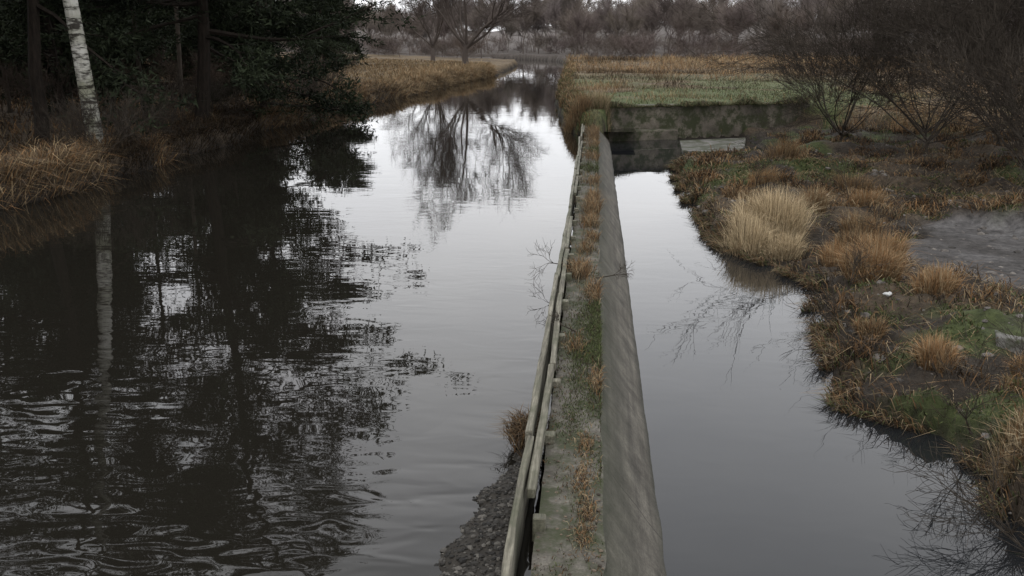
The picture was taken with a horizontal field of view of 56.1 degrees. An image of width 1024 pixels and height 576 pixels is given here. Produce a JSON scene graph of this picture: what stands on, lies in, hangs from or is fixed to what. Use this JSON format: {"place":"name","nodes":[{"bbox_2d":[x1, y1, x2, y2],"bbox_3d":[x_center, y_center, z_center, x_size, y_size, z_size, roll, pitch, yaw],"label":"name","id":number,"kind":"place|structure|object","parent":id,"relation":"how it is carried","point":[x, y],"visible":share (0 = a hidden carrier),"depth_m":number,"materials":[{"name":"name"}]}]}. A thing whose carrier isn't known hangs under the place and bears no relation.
{"place":"outdoors","nodes":[
{"label":"outdoors","id":0,"kind":"place"},
{"bbox_2d":[0,59,635,575],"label":"river water","id":1,"kind":"structure","parent":0,"point":[306,349],"depth_m":14.02,"materials":[{"name":"black liquid"}]},
{"bbox_2d":[525,240,562,280],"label":"bare twig","id":2,"kind":"object","parent":1,"relation":"in","point":[534,268],"visible":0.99,"depth_m":17.33,"materials":[{"name":"brown plant"}]},
{"bbox_2d":[0,19,1023,526],"bbox_3d":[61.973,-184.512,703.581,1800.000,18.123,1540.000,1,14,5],"label":"ground","id":3,"kind":"structure","parent":0,"point":[966,241],"depth_m":24.93,"materials":[{"name":"brown plant"}]},
{"bbox_2d":[23,97,103,146],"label":"bare shrub","id":4,"kind":"object","parent":3,"relation":"on","point":[65,124],"visible":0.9,"depth_m":31.60,"materials":[{"name":"brown plant"}]},
{"bbox_2d":[0,0,151,115],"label":"pine tree","id":5,"kind":"object","parent":3,"relation":"on","point":[51,51],"visible":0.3,"depth_m":43.19,"materials":[{"name":"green plant"}]},
{"bbox_2d":[62,0,104,146],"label":"birch tree","id":6,"kind":"object","parent":3,"relation":"on","point":[82,67],"visible":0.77,"depth_m":32.07,"materials":[{"name":"white plant"}]},
{"bbox_2d":[0,0,204,141],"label":"pine tree","id":7,"kind":"object","parent":3,"relation":"on","point":[33,10],"visible":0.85,"depth_m":34.57,"materials":[{"name":"green plant"}]},
{"bbox_2d":[48,81,168,152],"bbox_3d":[-13.153,-5.613,31.280,4.303,2.821,3.473,-5,15,-20],"label":"bare shrub","id":8,"kind":"object","parent":3,"relation":"on","point":[127,120],"visible":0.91,"depth_m":31.16,"materials":[{"name":"brown plant"}]},
{"bbox_2d":[95,84,179,142],"bbox_3d":[-13.236,-6.101,33.353,3.872,2.538,3.126,-7,16,-24],"label":"bare shrub","id":9,"kind":"object","parent":3,"relation":"on","point":[147,106],"visible":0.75,"depth_m":33.34,"materials":[{"name":"brown plant"}]},
{"bbox_2d":[131,10,145,105],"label":"bare tree","id":10,"kind":"object","parent":3,"relation":"on","point":[138,63],"visible":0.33,"depth_m":45.35,"materials":[{"name":"brown plant"}]},
{"bbox_2d":[124,94,203,133],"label":"bare shrub","id":11,"kind":"object","parent":3,"relation":"on","point":[174,118],"visible":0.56,"depth_m":37.74,"materials":[{"name":"brown plant"}]},
{"bbox_2d":[134,68,213,123],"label":"bare shrub","id":12,"kind":"object","parent":3,"relation":"on","point":[172,94],"visible":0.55,"depth_m":41.69,"materials":[{"name":"brown plant"}]},
{"bbox_2d":[0,40,357,129],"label":"woodland undergrowth","id":13,"kind":"object","parent":3,"relation":"on","point":[173,70],"visible":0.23,"depth_m":53.95,"materials":[{"name":"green plant"}]},
{"bbox_2d":[174,0,183,103],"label":"bare tree","id":14,"kind":"object","parent":3,"relation":"on","point":[179,56],"visible":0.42,"depth_m":55.20,"materials":[{"name":"brown plant"}]},
{"bbox_2d":[0,0,385,100],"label":"pine woodland","id":15,"kind":"object","parent":3,"relation":"on","point":[337,42],"visible":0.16,"depth_m":69.52,"materials":[{"name":"green plant"}]},
{"bbox_2d":[171,66,252,118],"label":"bare shrub","id":16,"kind":"object","parent":3,"relation":"on","point":[219,96],"visible":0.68,"depth_m":41.99,"materials":[{"name":"brown plant"}]},
{"bbox_2d":[210,74,242,106],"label":"bare shrub","id":17,"kind":"object","parent":3,"relation":"on","point":[222,84],"visible":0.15,"depth_m":47.88,"materials":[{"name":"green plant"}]},
{"bbox_2d":[47,0,425,122],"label":"pine tree","id":18,"kind":"object","parent":3,"relation":"on","point":[207,14],"visible":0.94,"depth_m":40.14,"materials":[{"name":"green plant"}]},
{"bbox_2d":[0,57,489,157],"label":"woodland floor grass","id":19,"kind":"structure","parent":3,"relation":"on","point":[395,64],"depth_m":54.41,"materials":[{"name":"brown plant"}]},
{"bbox_2d":[0,61,502,213],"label":"bank reeds","id":20,"kind":"object","parent":3,"relation":"on","point":[17,166],"visible":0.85,"depth_m":35.61,"materials":[{"name":"brown plant"}]},
{"bbox_2d":[158,0,378,124],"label":"pine tree","id":21,"kind":"object","parent":3,"relation":"on","point":[349,108],"visible":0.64,"depth_m":46.80,"materials":[{"name":"green plant"}]},
{"bbox_2d":[252,81,305,103],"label":"bare shrub","id":22,"kind":"object","parent":3,"relation":"on","point":[289,95],"visible":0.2,"depth_m":53.14,"materials":[{"name":"brown plant"}]},
{"bbox_2d":[274,69,320,98],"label":"bare shrub","id":23,"kind":"object","parent":3,"relation":"on","point":[305,84],"visible":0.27,"depth_m":56.04,"materials":[{"name":"brown plant"}]},
{"bbox_2d":[282,61,323,88],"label":"bare shrub","id":24,"kind":"object","parent":3,"relation":"on","point":[303,73],"visible":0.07,"depth_m":62.68,"materials":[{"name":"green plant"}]},
{"bbox_2d":[282,72,344,94],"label":"bare shrub","id":25,"kind":"object","parent":3,"relation":"on","point":[319,82],"visible":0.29,"depth_m":59.70,"materials":[{"name":"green plant"}]},
{"bbox_2d":[293,62,352,89],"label":"bare shrub","id":26,"kind":"object","parent":3,"relation":"on","point":[346,69],"visible":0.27,"depth_m":62.30,"materials":[{"name":"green plant"}]},
{"bbox_2d":[370,0,482,60],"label":"bare willow tree","id":27,"kind":"object","parent":3,"relation":"on","point":[438,26],"visible":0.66,"depth_m":145.57,"materials":[{"name":"brown plant"}]},
{"bbox_2d":[396,0,551,64],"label":"bare willow tree","id":28,"kind":"object","parent":3,"relation":"on","point":[464,42],"visible":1,"depth_m":123.68,"materials":[{"name":"brown plant"}]},
{"bbox_2d":[434,445,524,575],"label":"gravel bar","id":29,"kind":"object","parent":3,"relation":"on","point":[477,548],"visible":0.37,"depth_m":8.27,"materials":[{"name":"grey gravel"}]},
{"bbox_2d":[482,402,558,457],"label":"caught dead grass","id":30,"kind":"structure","parent":3,"relation":"on","point":[517,429],"depth_m":10.26,"materials":[{"name":"brown plant"}]},
{"bbox_2d":[501,124,586,575],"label":"timber barrier","id":31,"kind":"object","parent":3,"relation":"on","point":[545,382],"visible":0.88,"depth_m":10.44,"materials":[{"name":"grey wood"}]},
{"bbox_2d":[555,61,598,133],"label":"riverside rushes","id":32,"kind":"object","parent":3,"relation":"on","point":[561,87],"visible":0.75,"depth_m":57.84,"materials":[{"name":"brown plant"}]},
{"bbox_2d":[558,91,597,132],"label":"grass tussock","id":33,"kind":"object","parent":3,"relation":"on","point":[569,126],"depth_m":45.80,"materials":[{"name":"brown plant"}]},
{"bbox_2d":[141,0,1022,57],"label":"distant treeline","id":34,"kind":"object","parent":3,"relation":"on","point":[571,16],"visible":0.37,"depth_m":216.03,"materials":[{"name":"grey plant"}]},
{"bbox_2d":[163,21,1023,58],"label":"thicket belt","id":35,"kind":"object","parent":3,"relation":"on","point":[643,45],"visible":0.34,"depth_m":185.53,"materials":[{"name":"brown plant"}]},
{"bbox_2d":[531,130,666,575],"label":"concrete weir wall","id":36,"kind":"structure","parent":3,"relation":"on","point":[629,531],"depth_m":10.27,"materials":[{"name":"grey concrete"}]},
{"bbox_2d":[541,311,575,331],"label":"bare twig","id":37,"kind":"object","parent":36,"relation":"on","point":[556,315],"visible":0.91,"depth_m":13.54,"materials":[{"name":"brown wood"}]},
{"bbox_2d":[536,143,603,575],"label":"ledge debris","id":38,"kind":"object","parent":36,"relation":"on","point":[595,526],"visible":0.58,"depth_m":9.39,"materials":[{"name":"brown plant"}]},
{"bbox_2d":[531,122,611,575],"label":"wall top grass","id":39,"kind":"structure","parent":36,"relation":"on","point":[592,208],"depth_m":12.88,"materials":[{"name":"brown plant"}]},
{"bbox_2d":[595,260,634,278],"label":"bare twig","id":40,"kind":"object","parent":36,"relation":"on","point":[626,274],"visible":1,"depth_m":16.59,"materials":[{"name":"brown wood"}]},
{"bbox_2d":[587,87,617,136],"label":"grass tussock","id":41,"kind":"object","parent":3,"relation":"on","point":[603,100],"depth_m":46.94,"materials":[{"name":"beige plant"}]},
{"bbox_2d":[608,129,677,140],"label":"footing","id":42,"kind":"object","parent":3,"relation":"on","point":[654,134],"visible":0.28,"depth_m":47.87,"materials":[{"name":"concrete"}]},
{"bbox_2d":[609,102,809,138],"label":"concrete wing wall","id":43,"kind":"structure","parent":3,"relation":"on","point":[696,121],"depth_m":49.40,"materials":[{"name":"grey concrete"}]},
{"bbox_2d":[680,138,745,152],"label":"concrete apron","id":44,"kind":"object","parent":3,"relation":"on","point":[694,145],"visible":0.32,"depth_m":45.22,"materials":[{"name":"grey concrete"}]},
{"bbox_2d":[609,94,822,107],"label":"wing wall grass","id":45,"kind":"structure","parent":3,"relation":"on","point":[746,101],"depth_m":49.25,"materials":[{"name":"green plant"}]},
{"bbox_2d":[718,185,754,198],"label":"grass tussock","id":46,"kind":"object","parent":3,"relation":"on","point":[730,192],"depth_m":28.15,"materials":[{"name":"brown plant"}]},
{"bbox_2d":[714,199,783,257],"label":"grass tussock","id":47,"kind":"object","parent":3,"relation":"on","point":[744,231],"depth_m":22.32,"materials":[{"name":"beige plant"}]},
{"bbox_2d":[719,182,785,227],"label":"grass tussock","id":48,"kind":"object","parent":3,"relation":"on","point":[742,202],"depth_m":23.41,"materials":[{"name":"beige plant"}]},
{"bbox_2d":[730,109,791,169],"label":"twiggy bush","id":49,"kind":"object","parent":3,"relation":"on","point":[756,124],"visible":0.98,"depth_m":32.39,"materials":[{"name":"brown plant"}]},
{"bbox_2d":[744,167,782,187],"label":"grass tussock","id":50,"kind":"object","parent":3,"relation":"on","point":[765,179],"depth_m":30.34,"materials":[{"name":"brown plant"}]},
{"bbox_2d":[743,147,787,190],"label":"twiggy bush","id":51,"kind":"object","parent":3,"relation":"on","point":[758,176],"visible":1,"depth_m":29.29,"materials":[{"name":"brown plant"}]},
{"bbox_2d":[757,136,802,159],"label":"grass tussock","id":52,"kind":"object","parent":3,"relation":"on","point":[791,152],"depth_m":35.16,"materials":[{"name":"brown plant"}]},
{"bbox_2d":[744,224,819,260],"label":"grass tussock","id":53,"kind":"object","parent":3,"relation":"on","point":[788,245],"depth_m":21.80,"materials":[{"name":"beige plant"}]},
{"bbox_2d":[734,178,830,241],"bbox_3d":[6.430,-1.824,23.141,2.989,1.738,2.912,1,14,5],"label":"grass tussock","id":54,"kind":"object","parent":3,"relation":"on","point":[791,218],"depth_m":22.91,"materials":[{"name":"beige plant"}]},
{"bbox_2d":[557,50,1022,133],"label":"meadow grass","id":55,"kind":"structure","parent":3,"relation":"on","point":[679,61],"depth_m":75.79,"materials":[{"name":"green plant"}]},
{"bbox_2d":[758,91,823,146],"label":"twiggy bush","id":56,"kind":"object","parent":3,"relation":"on","point":[788,126],"visible":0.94,"depth_m":35.68,"materials":[{"name":"brown plant"}]},
{"bbox_2d":[785,183,844,214],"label":"grass tussock","id":57,"kind":"object","parent":3,"relation":"on","point":[817,198],"depth_m":24.99,"materials":[{"name":"beige plant"}]},
{"bbox_2d":[784,274,852,327],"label":"twiggy bush","id":58,"kind":"object","parent":3,"relation":"on","point":[827,298],"visible":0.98,"depth_m":16.05,"materials":[{"name":"brown plant"}]},
{"bbox_2d":[802,236,856,266],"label":"grass tussock","id":59,"kind":"object","parent":3,"relation":"on","point":[827,255],"depth_m":20.52,"materials":[{"name":"brown plant"}]},
{"bbox_2d":[729,0,946,141],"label":"bare willow shrub","id":60,"kind":"object","parent":3,"relation":"on","point":[824,113],"visible":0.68,"depth_m":40.02,"materials":[{"name":"brown plant"}]},
{"bbox_2d":[659,0,1023,188],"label":"bare willow shrub","id":61,"kind":"object","parent":3,"relation":"on","point":[831,69],"visible":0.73,"depth_m":36.26,"materials":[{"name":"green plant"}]},
{"bbox_2d":[662,152,1023,567],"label":"pool edge grass","id":62,"kind":"structure","parent":3,"relation":"on","point":[842,390],"depth_m":14.50,"materials":[{"name":"brown plant"}]},
{"bbox_2d":[824,224,874,252],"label":"grass tussock","id":63,"kind":"object","parent":3,"relation":"on","point":[846,237],"depth_m":22.02,"materials":[{"name":"brown plant"}]},
{"bbox_2d":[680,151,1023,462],"bbox_3d":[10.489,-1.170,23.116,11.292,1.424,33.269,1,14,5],"label":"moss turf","id":64,"kind":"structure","parent":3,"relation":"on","point":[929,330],"depth_m":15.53,"materials":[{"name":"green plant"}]},
{"bbox_2d":[820,129,887,206],"bbox_3d":[9.177,-3.206,25.999,2.052,2.268,2.104,1,14,5],"label":"twiggy bush","id":65,"kind":"object","parent":3,"relation":"on","point":[838,170],"visible":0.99,"depth_m":26.19,"materials":[{"name":"brown plant"}]},
{"bbox_2d":[823,169,885,193],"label":"grass tussock","id":66,"kind":"object","parent":3,"relation":"on","point":[854,180],"depth_m":30.11,"materials":[{"name":"brown plant"}]},
{"bbox_2d":[687,140,1023,513],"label":"scattered stones","id":67,"kind":"object","parent":3,"relation":"on","point":[867,314],"visible":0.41,"depth_m":21.30,"materials":[{"name":"grey stone"}]},
{"bbox_2d":[827,208,900,243],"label":"grass tussock","id":68,"kind":"object","parent":3,"relation":"on","point":[851,224],"depth_m":23.36,"materials":[{"name":"brown plant"}]},
{"bbox_2d":[839,237,890,294],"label":"twiggy bush","id":69,"kind":"object","parent":3,"relation":"on","point":[856,261],"visible":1,"depth_m":17.23,"materials":[{"name":"brown plant"}]},
{"bbox_2d":[840,184,890,206],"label":"grass tussock","id":70,"kind":"object","parent":3,"relation":"on","point":[861,197],"depth_m":26.68,"materials":[{"name":"brown plant"}]},
{"bbox_2d":[820,237,922,284],"bbox_3d":[6.840,-0.507,18.559,2.264,1.194,2.260,-6,16,-23],"label":"grass tussock","id":71,"kind":"object","parent":3,"relation":"on","point":[896,265],"depth_m":18.24,"materials":[{"name":"brown plant"}]},
{"bbox_2d":[847,313,905,343],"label":"grass tussock","id":72,"kind":"object","parent":3,"relation":"on","point":[866,328],"depth_m":15.74,"materials":[{"name":"brown plant"}]},
{"bbox_2d":[832,225,925,260],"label":"grass tussock","id":73,"kind":"object","parent":3,"relation":"on","point":[893,242],"depth_m":19.48,"materials":[{"name":"brown plant"}]},
{"bbox_2d":[883,291,891,296],"bbox_3d":[6.677,0.110,17.060,0.161,0.085,0.104,-4,15,-14],"label":"plastic bag","id":74,"kind":"object","parent":3,"relation":"on","point":[888,294],"visible":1,"depth_m":17.03,"materials":[{"name":"white plastic"}]},
{"bbox_2d":[755,0,1022,134],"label":"bare willow shrub","id":75,"kind":"object","parent":3,"relation":"on","point":[848,100],"visible":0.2,"depth_m":45.43,"materials":[{"name":"brown plant"}]},
{"bbox_2d":[854,183,924,237],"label":"twiggy bush","id":76,"kind":"object","parent":3,"relation":"on","point":[890,212],"visible":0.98,"depth_m":21.19,"materials":[{"name":"brown plant"}]},
{"bbox_2d":[848,120,948,197],"bbox_3d":[11.117,-3.726,28.184,3.232,2.613,1.898,-2,15,-9],"label":"twiggy bush","id":77,"kind":"object","parent":3,"relation":"on","point":[896,153],"visible":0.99,"depth_m":27.99,"materials":[{"name":"brown plant"}]},
{"bbox_2d":[791,0,1022,136],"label":"bare willow shrub","id":78,"kind":"object","parent":3,"relation":"on","point":[923,127],"visible":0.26,"depth_m":39.55,"materials":[{"name":"brown plant"}]},
{"bbox_2d":[794,0,1023,144],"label":"bare willow shrub","id":79,"kind":"object","parent":3,"relation":"on","point":[908,26],"visible":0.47,"depth_m":35.35,"materials":[{"name":"brown plant"}]},
{"bbox_2d":[846,91,974,174],"bbox_3d":[13.394,-5.098,31.247,3.839,3.228,3.658,-11,18,-37],"label":"twiggy bush","id":80,"kind":"object","parent":3,"relation":"on","point":[924,139],"visible":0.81,"depth_m":31.33,"materials":[{"name":"brown plant"}]},
{"bbox_2d":[846,0,1023,150],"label":"bare willow shrub","id":81,"kind":"object","parent":3,"relation":"on","point":[927,14],"visible":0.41,"depth_m":31.23,"materials":[{"name":"brown plant"}]},
{"bbox_2d":[897,328,972,373],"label":"grass tussock","id":82,"kind":"object","parent":3,"relation":"on","point":[930,347],"depth_m":13.52,"materials":[{"name":"brown plant"}]},
{"bbox_2d":[900,258,975,296],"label":"grass tussock","id":83,"kind":"object","parent":3,"relation":"on","point":[932,282],"depth_m":17.20,"materials":[{"name":"brown plant"}]},
{"bbox_2d":[908,122,992,198],"bbox_3d":[12.205,-3.537,26.733,2.169,2.351,2.013,-4,15,-15],"label":"twiggy bush","id":84,"kind":"object","parent":3,"relation":"on","point":[967,151],"visible":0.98,"depth_m":26.68,"materials":[{"name":"brown plant"}]},
{"bbox_2d":[882,422,1023,545],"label":"twiggy bush","id":85,"kind":"object","parent":3,"relation":"on","point":[1017,525],"visible":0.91,"depth_m":9.67,"materials":[{"name":"brown plant"}]},
{"bbox_2d":[883,1,1023,207],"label":"bare willow shrub","id":86,"kind":"object","parent":3,"relation":"on","point":[1013,104],"visible":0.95,"depth_m":27.61,"materials":[{"name":"brown plant"}]},
{"bbox_2d":[891,0,1023,122],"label":"bare willow shrub","id":87,"kind":"object","parent":3,"relation":"on","point":[992,1],"visible":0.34,"depth_m":32.24,"materials":[{"name":"brown plant"}]},
{"bbox_2d":[893,0,1023,168],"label":"bare willow shrub","id":88,"kind":"object","parent":3,"relation":"on","point":[946,29],"visible":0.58,"depth_m":29.91,"materials":[{"name":"brown plant"}]},
{"bbox_2d":[901,430,1023,555],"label":"twiggy bush","id":89,"kind":"object","parent":3,"relation":"on","point":[981,510],"visible":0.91,"depth_m":9.40,"materials":[{"name":"brown plant"}]},
{"bbox_2d":[901,323,1023,434],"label":"twiggy bush","id":90,"kind":"object","parent":3,"relation":"on","point":[952,393],"visible":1,"depth_m":11.40,"materials":[{"name":"brown plant"}]},
{"bbox_2d":[910,0,1023,153],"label":"bare willow shrub","id":91,"kind":"object","parent":3,"relation":"on","point":[998,53],"visible":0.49,"depth_m":29.42,"materials":[{"name":"brown plant"}]},
{"bbox_2d":[920,0,1023,146],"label":"bare willow shrub","id":92,"kind":"object","parent":3,"relation":"on","point":[974,67],"visible":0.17,"depth_m":35.33,"materials":[{"name":"brown plant"}]},
{"bbox_2d":[961,399,1023,493],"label":"grass tussock","id":93,"kind":"object","parent":3,"relation":"on","point":[1019,426],"depth_m":10.83,"materials":[{"name":"brown plant"}]},
{"bbox_2d":[961,292,1023,377],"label":"twiggy bush","id":94,"kind":"object","parent":3,"relation":"on","point":[1015,362],"visible":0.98,"depth_m":11.43,"materials":[{"name":"brown plant"}]},
{"bbox_2d":[985,107,1023,154],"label":"twiggy bush","id":95,"kind":"object","parent":3,"relation":"on","point":[1009,128],"visible":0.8,"depth_m":26.83,"materials":[{"name":"brown plant"}]},
{"bbox_2d":[992,371,1023,393],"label":"grass tussock","id":96,"kind":"object","parent":3,"relation":"on","point":[1019,382],"depth_m":12.29,"materials":[{"name":"brown plant"}]},
{"bbox_2d":[995,330,1023,356],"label":"stone slab","id":97,"kind":"structure","parent":3,"relation":"on","point":[999,335],"depth_m":14.62,"materials":[{"name":"concrete"}]},
{"bbox_2d":[1001,351,1023,376],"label":"grass tussock","id":98,"kind":"object","parent":3,"relation":"on","point":[1019,366],"depth_m":13.52,"materials":[{"name":"brown plant"}]},
{"bbox_2d":[355,0,798,30],"label":"sky","id":99,"kind":"structure","parent":0,"point":[358,2],"materials":[{"name":"white"}]},
{"bbox_2d":[610,140,1023,575],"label":"pool water","id":100,"kind":"structure","parent":0,"point":[763,464],"depth_m":11.85,"materials":[{"name":"black liquid"}]},
{"bbox_2d":[671,114,1023,534],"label":"marsh grass","id":101,"kind":"structure","parent":0,"point":[806,138],"depth_m":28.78,"materials":[{"name":"brown plant"}]}
]}

